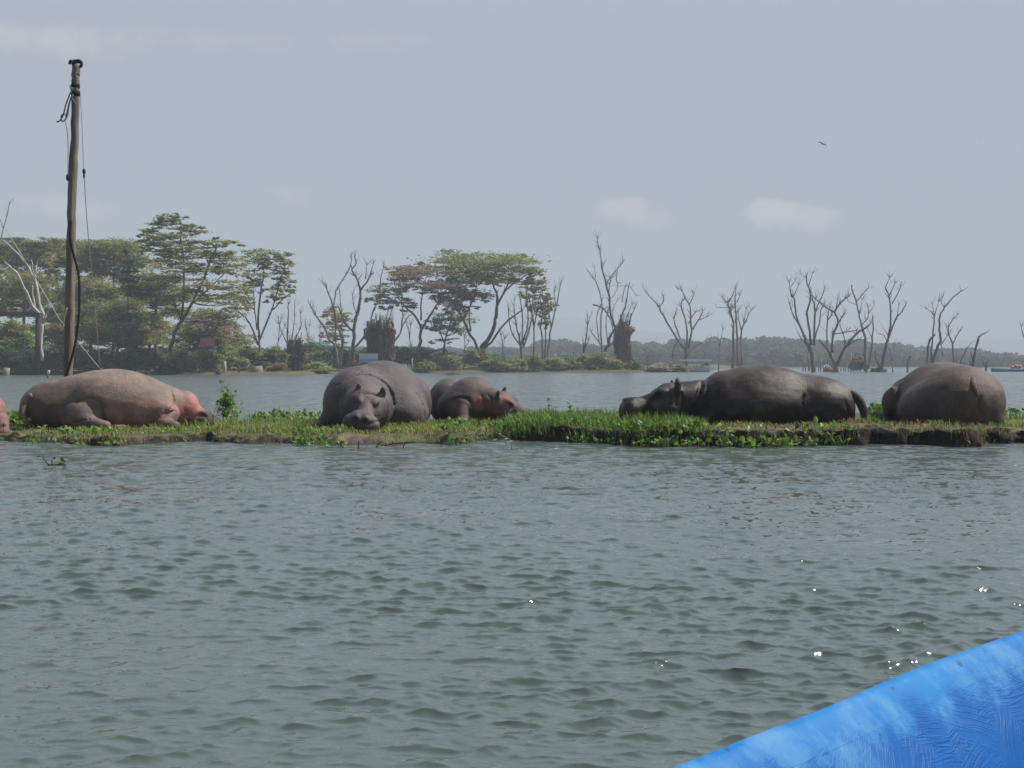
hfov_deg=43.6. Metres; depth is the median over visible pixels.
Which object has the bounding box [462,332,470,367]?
dead tree
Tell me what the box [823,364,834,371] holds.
boat
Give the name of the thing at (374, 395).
hippo
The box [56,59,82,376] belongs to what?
pole
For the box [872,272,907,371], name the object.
dead tree
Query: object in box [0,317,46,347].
bush
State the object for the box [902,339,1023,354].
hills
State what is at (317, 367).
bush
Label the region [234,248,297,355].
acacia tree
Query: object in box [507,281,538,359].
dead tree
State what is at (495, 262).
acacia tree
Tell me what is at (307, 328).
dead tree
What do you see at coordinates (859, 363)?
bush
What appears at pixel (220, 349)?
bush
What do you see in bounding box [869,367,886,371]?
bush
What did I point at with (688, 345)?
dead tree
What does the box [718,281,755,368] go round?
dead tree
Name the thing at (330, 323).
acacia tree
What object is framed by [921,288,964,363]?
dead tree
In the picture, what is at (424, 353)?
bush
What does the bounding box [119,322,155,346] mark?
bush
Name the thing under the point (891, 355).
dead tree
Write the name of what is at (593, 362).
bush
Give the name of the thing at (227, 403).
weed
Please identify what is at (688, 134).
sky
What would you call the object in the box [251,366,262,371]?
stump
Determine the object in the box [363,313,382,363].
vine covered stump
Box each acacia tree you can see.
[0,236,57,346]
[0,267,62,350]
[19,237,92,366]
[28,299,96,352]
[45,275,132,351]
[63,237,163,349]
[79,295,157,358]
[120,266,187,370]
[122,311,180,370]
[135,212,260,359]
[166,316,239,352]
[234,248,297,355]
[313,306,355,343]
[362,261,479,348]
[406,248,557,367]
[416,296,479,353]
[517,279,549,355]
[535,293,559,357]
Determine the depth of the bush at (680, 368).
202.09 m
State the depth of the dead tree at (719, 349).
221.87 m
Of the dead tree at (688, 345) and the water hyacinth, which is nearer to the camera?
the water hyacinth
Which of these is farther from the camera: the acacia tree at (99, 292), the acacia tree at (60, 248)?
the acacia tree at (60, 248)
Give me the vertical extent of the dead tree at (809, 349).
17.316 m
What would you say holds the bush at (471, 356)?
on the shore
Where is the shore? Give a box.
[0,364,1023,374]
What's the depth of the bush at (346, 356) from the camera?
182.91 m
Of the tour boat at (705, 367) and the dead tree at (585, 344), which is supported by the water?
the tour boat at (705, 367)
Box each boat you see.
[672,631,1023,767]
[679,359,711,371]
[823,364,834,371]
[991,364,1023,371]
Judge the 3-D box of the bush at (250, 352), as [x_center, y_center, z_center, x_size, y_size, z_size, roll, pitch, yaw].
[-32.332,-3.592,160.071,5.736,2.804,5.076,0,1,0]
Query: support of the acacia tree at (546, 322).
on the shore
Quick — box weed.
[210,380,246,419]
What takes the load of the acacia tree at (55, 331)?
on the shore
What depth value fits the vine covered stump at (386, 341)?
175.24 m
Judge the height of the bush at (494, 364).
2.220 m
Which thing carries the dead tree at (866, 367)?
on the shore
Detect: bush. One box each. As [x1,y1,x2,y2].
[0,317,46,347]
[0,344,34,371]
[1,348,63,374]
[48,343,102,370]
[75,349,135,372]
[77,324,128,345]
[104,341,165,371]
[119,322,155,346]
[153,359,189,374]
[160,348,200,371]
[194,344,243,364]
[195,348,227,369]
[219,354,252,370]
[231,344,263,365]
[254,343,290,370]
[265,362,291,372]
[301,334,334,364]
[302,360,335,373]
[323,344,355,369]
[348,350,364,367]
[394,344,421,364]
[401,346,438,363]
[409,360,436,371]
[435,352,465,369]
[458,348,491,364]
[477,358,511,370]
[495,358,531,370]
[526,354,545,370]
[540,357,572,369]
[558,359,584,369]
[573,352,613,369]
[603,358,629,369]
[627,361,640,369]
[637,362,673,371]
[665,363,691,371]
[847,354,871,370]
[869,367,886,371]
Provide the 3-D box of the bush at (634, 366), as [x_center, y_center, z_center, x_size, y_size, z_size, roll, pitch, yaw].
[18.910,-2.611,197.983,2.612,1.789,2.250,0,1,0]
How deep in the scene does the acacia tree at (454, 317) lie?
205.84 m
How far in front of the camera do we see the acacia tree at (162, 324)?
160.54 m
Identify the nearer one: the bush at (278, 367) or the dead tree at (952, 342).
the bush at (278, 367)
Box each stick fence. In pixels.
[539,353,577,359]
[802,353,820,370]
[823,352,859,370]
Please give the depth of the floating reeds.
149.66 m
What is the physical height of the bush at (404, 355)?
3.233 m
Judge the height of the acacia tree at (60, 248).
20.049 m
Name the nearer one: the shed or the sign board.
the shed
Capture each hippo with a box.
[0,397,12,432]
[18,369,213,429]
[313,360,431,431]
[430,377,535,420]
[619,364,866,424]
[882,362,1006,425]
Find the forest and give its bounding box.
[162,335,1023,366]
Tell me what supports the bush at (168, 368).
on the shore
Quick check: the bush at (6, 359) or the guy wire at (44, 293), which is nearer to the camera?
the guy wire at (44, 293)
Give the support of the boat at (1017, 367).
on the water
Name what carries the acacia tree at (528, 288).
on the shore
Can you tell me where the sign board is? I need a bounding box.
[359,353,377,362]
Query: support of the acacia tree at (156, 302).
on the shore
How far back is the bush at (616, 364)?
196.28 m
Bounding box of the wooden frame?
[0,311,42,367]
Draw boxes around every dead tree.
[0,199,49,360]
[274,299,303,355]
[274,314,285,346]
[305,317,311,341]
[307,250,359,371]
[337,253,384,366]
[383,275,412,340]
[406,319,412,365]
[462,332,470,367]
[498,325,508,361]
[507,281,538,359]
[538,275,563,360]
[582,308,592,363]
[586,231,639,359]
[641,346,652,366]
[643,284,712,365]
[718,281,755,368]
[718,325,722,370]
[783,266,827,371]
[806,288,871,371]
[847,282,874,371]
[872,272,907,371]
[889,339,896,371]
[905,352,911,371]
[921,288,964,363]
[944,311,962,362]
[967,332,986,365]
[982,357,989,371]
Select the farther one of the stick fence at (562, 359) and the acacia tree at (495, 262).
the stick fence at (562, 359)
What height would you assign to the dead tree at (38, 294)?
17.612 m
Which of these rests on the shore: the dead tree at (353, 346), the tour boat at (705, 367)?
the dead tree at (353, 346)
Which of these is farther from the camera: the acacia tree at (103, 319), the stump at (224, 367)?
the acacia tree at (103, 319)
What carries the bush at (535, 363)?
on the shore
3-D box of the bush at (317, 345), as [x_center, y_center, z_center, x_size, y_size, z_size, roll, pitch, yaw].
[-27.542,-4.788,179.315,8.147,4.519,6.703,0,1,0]
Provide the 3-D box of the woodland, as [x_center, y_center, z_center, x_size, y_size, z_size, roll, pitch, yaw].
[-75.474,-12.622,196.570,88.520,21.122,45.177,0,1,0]
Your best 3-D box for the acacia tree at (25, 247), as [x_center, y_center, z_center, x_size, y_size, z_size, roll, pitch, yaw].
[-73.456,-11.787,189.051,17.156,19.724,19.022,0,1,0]
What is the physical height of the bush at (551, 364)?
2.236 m
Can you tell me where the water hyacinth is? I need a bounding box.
[0,402,1023,448]
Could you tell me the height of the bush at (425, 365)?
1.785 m
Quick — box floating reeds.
[444,372,461,374]
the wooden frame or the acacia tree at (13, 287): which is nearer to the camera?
the wooden frame
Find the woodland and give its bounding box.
[0,249,285,369]
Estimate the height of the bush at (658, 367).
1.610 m
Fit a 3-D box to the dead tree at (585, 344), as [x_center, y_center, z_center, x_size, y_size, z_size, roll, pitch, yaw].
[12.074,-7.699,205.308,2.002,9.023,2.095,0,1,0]
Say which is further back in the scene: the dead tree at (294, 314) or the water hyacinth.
the dead tree at (294, 314)
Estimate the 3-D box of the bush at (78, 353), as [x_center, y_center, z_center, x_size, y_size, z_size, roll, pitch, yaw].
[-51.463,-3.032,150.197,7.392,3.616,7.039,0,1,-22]
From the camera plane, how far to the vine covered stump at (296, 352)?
159.22 m
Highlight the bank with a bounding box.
[0,413,1023,446]
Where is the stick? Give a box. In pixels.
[382,441,414,445]
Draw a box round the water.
[0,368,1023,767]
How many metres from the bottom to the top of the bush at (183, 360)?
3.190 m
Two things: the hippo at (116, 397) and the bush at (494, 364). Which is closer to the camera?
the hippo at (116, 397)
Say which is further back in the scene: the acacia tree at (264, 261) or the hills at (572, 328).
the hills at (572, 328)
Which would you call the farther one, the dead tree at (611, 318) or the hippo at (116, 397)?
the dead tree at (611, 318)
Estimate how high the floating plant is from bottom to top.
0.148 m
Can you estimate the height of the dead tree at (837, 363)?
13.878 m
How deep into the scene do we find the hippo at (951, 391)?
20.56 m
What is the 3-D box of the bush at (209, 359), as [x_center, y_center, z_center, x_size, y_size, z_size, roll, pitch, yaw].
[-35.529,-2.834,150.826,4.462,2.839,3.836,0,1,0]
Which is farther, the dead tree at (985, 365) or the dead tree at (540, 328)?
the dead tree at (540, 328)
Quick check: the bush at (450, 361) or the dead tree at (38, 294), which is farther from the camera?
the bush at (450, 361)
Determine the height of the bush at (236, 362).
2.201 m
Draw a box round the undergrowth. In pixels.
[219,343,653,370]
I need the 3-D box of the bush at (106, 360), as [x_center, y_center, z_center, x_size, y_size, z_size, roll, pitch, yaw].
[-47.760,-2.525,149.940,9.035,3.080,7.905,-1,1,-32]
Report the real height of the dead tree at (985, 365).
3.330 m
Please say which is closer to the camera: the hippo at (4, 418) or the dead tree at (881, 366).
the hippo at (4, 418)
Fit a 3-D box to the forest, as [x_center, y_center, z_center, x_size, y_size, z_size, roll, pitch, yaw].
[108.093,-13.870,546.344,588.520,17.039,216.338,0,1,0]
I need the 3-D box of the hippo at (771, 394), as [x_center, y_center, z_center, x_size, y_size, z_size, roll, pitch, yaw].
[3.822,0.219,21.505,4.084,1.104,1.473,0,1,0]
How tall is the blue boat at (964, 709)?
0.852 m
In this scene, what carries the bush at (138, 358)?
on the shore
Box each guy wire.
[0,219,98,367]
[80,94,99,367]
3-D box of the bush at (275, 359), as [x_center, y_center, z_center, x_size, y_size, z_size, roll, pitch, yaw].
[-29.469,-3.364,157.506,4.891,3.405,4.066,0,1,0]
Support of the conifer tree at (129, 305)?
on the shore
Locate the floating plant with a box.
[37,456,65,465]
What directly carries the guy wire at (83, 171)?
attached to the pole
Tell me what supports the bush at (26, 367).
on the shore
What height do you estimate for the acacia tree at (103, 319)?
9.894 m
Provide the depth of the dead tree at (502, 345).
199.88 m
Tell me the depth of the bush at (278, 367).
151.23 m
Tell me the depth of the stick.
18.89 m
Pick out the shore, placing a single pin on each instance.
(265, 372)
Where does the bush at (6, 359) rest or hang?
on the shore
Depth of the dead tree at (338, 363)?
171.45 m
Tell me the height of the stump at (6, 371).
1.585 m
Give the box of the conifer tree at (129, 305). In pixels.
[107,250,160,350]
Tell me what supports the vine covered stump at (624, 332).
on the shore
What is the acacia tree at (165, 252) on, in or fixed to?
on the shore
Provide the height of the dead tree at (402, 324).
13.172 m
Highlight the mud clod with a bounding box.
[90,433,111,444]
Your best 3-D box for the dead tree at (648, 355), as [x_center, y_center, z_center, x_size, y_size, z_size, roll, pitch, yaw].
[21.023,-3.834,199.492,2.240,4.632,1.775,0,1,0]
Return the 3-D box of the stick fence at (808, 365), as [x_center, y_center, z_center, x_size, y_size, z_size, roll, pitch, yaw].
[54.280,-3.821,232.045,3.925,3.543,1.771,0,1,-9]
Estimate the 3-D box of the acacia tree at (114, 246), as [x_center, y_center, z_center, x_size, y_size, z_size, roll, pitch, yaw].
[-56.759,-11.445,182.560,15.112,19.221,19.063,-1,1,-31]
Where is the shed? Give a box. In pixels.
[198,338,219,369]
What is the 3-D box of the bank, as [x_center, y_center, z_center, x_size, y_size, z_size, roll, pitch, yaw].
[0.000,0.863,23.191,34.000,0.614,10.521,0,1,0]
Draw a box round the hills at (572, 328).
[458,316,711,349]
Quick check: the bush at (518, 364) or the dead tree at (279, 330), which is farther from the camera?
the dead tree at (279, 330)
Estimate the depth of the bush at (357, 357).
184.68 m
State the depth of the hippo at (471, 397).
23.47 m
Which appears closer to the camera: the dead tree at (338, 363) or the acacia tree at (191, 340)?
the acacia tree at (191, 340)
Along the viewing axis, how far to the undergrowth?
185.32 m
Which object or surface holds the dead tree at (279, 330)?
on the shore
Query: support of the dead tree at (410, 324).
on the shore
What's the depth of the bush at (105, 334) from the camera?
152.14 m
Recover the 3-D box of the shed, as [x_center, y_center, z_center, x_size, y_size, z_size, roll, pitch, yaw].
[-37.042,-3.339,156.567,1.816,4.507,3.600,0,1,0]
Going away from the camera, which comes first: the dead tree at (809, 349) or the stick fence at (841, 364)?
the dead tree at (809, 349)
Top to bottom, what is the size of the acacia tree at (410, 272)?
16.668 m
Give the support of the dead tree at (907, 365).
on the shore
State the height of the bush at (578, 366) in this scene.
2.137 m
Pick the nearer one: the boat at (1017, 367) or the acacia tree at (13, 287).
the acacia tree at (13, 287)
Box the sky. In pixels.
[0,0,1023,355]
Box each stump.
[2,368,9,375]
[223,361,226,371]
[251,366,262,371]
[285,332,305,370]
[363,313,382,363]
[378,314,396,361]
[613,311,634,368]
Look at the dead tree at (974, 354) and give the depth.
189.87 m
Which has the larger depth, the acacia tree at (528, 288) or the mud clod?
the acacia tree at (528, 288)

